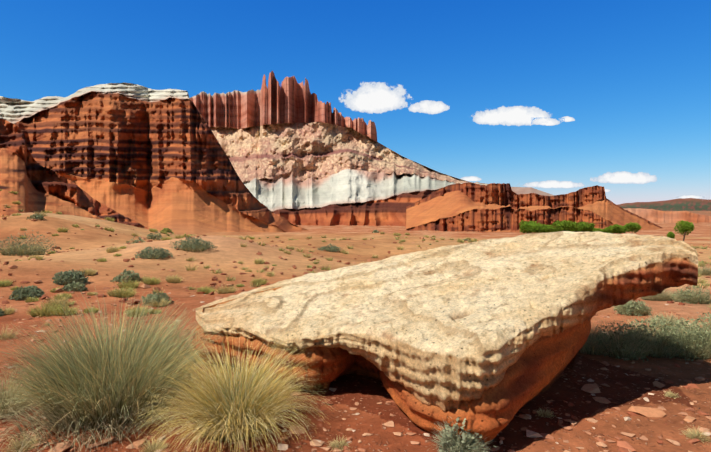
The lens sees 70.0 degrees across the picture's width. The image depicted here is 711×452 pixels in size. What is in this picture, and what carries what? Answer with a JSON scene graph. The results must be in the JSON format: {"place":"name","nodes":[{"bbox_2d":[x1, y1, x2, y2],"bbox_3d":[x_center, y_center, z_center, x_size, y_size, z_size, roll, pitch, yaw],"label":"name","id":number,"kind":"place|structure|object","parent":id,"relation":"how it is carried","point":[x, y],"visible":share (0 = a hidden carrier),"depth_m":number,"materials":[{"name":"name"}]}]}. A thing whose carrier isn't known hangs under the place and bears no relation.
{"place":"outdoors","nodes":[
{"label":"outdoors","id":0,"kind":"place"},
{"bbox_2d":[0,119,151,229],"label":"rock slope","id":1,"kind":"structure","parent":0,"point":[31,180],"depth_m":89.47,"materials":[{"name":"orange stone"}]},
{"bbox_2d":[0,83,308,235],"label":"rock cliff","id":2,"kind":"structure","parent":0,"point":[149,158],"depth_m":193.78,"materials":[{"name":"brown stone"}]},
{"bbox_2d":[0,211,710,451],"bbox_3d":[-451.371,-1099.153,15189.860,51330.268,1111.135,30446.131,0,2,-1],"label":"terrain","id":3,"kind":"structure","parent":0,"point":[366,393],"depth_m":6.35,"materials":[{"name":"soil"}]},
{"bbox_2d":[0,287,232,451],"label":"bunch grass","id":4,"kind":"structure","parent":3,"relation":"on","point":[111,381],"depth_m":3.73,"materials":[{"name":"green plant"}]},
{"bbox_2d":[132,327,332,451],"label":"yellow grass tuft","id":5,"kind":"object","parent":3,"relation":"on","point":[251,405],"visible":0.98,"depth_m":3.56,"materials":[{"name":"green plant"}]},
{"bbox_2d":[190,71,487,225],"bbox_3d":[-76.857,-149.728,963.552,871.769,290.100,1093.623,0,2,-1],"label":"mountain","id":6,"kind":"structure","parent":3,"relation":"on","point":[297,153],"depth_m":837.29,"materials":[{"name":"beige stone"}]},
{"bbox_2d":[0,189,710,325],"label":"shrubs","id":7,"kind":"object","parent":3,"relation":"on","point":[70,280],"visible":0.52,"depth_m":12.63,"materials":[{"name":"green plant"}]},
{"bbox_2d":[0,204,710,451],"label":"loose stones","id":8,"kind":"object","parent":3,"relation":"on","point":[624,446],"visible":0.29,"depth_m":4.00,"materials":[{"name":"brown stone"}]},
{"bbox_2d":[0,307,710,451],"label":"grass tufts","id":9,"kind":"object","parent":3,"relation":"on","point":[694,435],"visible":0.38,"depth_m":3.65,"materials":[{"name":"green plant"}]},
{"bbox_2d":[192,286,591,445],"bbox_3d":[0.311,0.856,5.295,3.697,1.406,2.705,2,3,37],"label":"boulder underside","id":10,"kind":"object","parent":3,"relation":"on","point":[539,366],"visible":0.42,"depth_m":4.04,"materials":[{"name":"stone"}]},
{"bbox_2d":[196,231,697,411],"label":"sandstone slab","id":11,"kind":"structure","parent":10,"relation":"on","point":[446,328],"depth_m":4.25,"materials":[{"name":"beige stone"}]},
{"bbox_2d":[427,417,495,451],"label":"small shrub","id":12,"kind":"object","parent":3,"relation":"on","point":[450,441],"visible":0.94,"depth_m":3.31,"materials":[{"name":"green plant"}]},
{"bbox_2d":[578,266,710,361],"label":"shrubs","id":13,"kind":"object","parent":3,"relation":"on","point":[672,341],"visible":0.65,"depth_m":5.53,"materials":[{"name":"green plant"}]},
{"bbox_2d":[0,0,710,204],"label":"sky","id":14,"kind":"structure","parent":0,"point":[633,77],"materials":[{"name":"blue"}]},
{"bbox_2d":[339,82,411,113],"bbox_3d":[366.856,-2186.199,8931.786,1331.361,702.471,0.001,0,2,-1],"label":"cloud","id":15,"kind":"structure","parent":0,"point":[373,97],"depth_m":8929.42,"materials":[{"name":"white"}]},
{"bbox_2d":[408,100,449,113],"bbox_3d":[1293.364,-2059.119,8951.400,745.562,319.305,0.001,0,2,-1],"label":"cloud","id":16,"kind":"structure","parent":0,"point":[429,107],"depth_m":8949.98,"materials":[{"name":"white"}]},
{"bbox_2d":[460,176,481,180],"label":"cloud","id":17,"kind":"structure","parent":0,"point":[472,178],"depth_m":9009.07,"materials":[{"name":"white"}]},
{"bbox_2d":[471,106,550,125],"bbox_3d":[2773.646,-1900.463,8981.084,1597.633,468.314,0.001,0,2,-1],"label":"cloud","id":18,"kind":"structure","parent":0,"point":[514,115],"depth_m":8978.94,"materials":[{"name":"white"}]},
{"bbox_2d":[511,187,554,195],"bbox_3d":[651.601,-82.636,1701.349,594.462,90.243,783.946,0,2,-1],"label":"grey hill","id":19,"kind":"structure","parent":0,"point":[522,190],"depth_m":1571.59,"materials":[{"name":"grey stone"}]},
{"bbox_2d":[406,182,661,232],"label":"ridge cliffs","id":20,"kind":"structure","parent":0,"point":[492,207],"depth_m":296.77,"materials":[{"name":"orange stone"}]},
{"bbox_2d":[533,117,559,125],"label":"cloud","id":21,"kind":"structure","parent":0,"point":[551,122],"depth_m":8993.55,"materials":[{"name":"white"}]},
{"bbox_2d":[523,180,584,187],"bbox_3d":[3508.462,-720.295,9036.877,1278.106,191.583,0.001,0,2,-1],"label":"cloud","id":22,"kind":"structure","parent":0,"point":[555,184],"depth_m":9036.51,"materials":[{"name":"white"}]},
{"bbox_2d":[560,116,574,121],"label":"cloud","id":23,"kind":"structure","parent":0,"point":[567,119],"depth_m":8997.26,"materials":[{"name":"white"}]},
{"bbox_2d":[519,220,693,240],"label":"cottonwood","id":24,"kind":"object","parent":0,"point":[563,225],"depth_m":96.63,"materials":[{"name":"green plant"}]},
{"bbox_2d":[590,171,656,183],"bbox_3d":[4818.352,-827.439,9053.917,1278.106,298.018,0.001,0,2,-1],"label":"cloud","id":25,"kind":"structure","parent":0,"point":[622,177],"depth_m":9052.86,"materials":[{"name":"white"}]},
{"bbox_2d":[618,198,710,210],"bbox_3d":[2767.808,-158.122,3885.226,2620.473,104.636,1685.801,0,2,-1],"label":"hill","id":26,"kind":"structure","parent":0,"point":[688,204],"depth_m":3410.01,"materials":[{"name":"brown stone"}]},
{"bbox_2d":[623,208,710,222],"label":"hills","id":27,"kind":"structure","parent":0,"point":[654,216],"depth_m":717.56,"materials":[{"name":"orange stone"}]},
{"bbox_2d":[676,195,704,198],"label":"cloud","id":28,"kind":"structure","parent":0,"point":[692,196],"depth_m":9084.25,"materials":[{"name":"white"}]}
]}

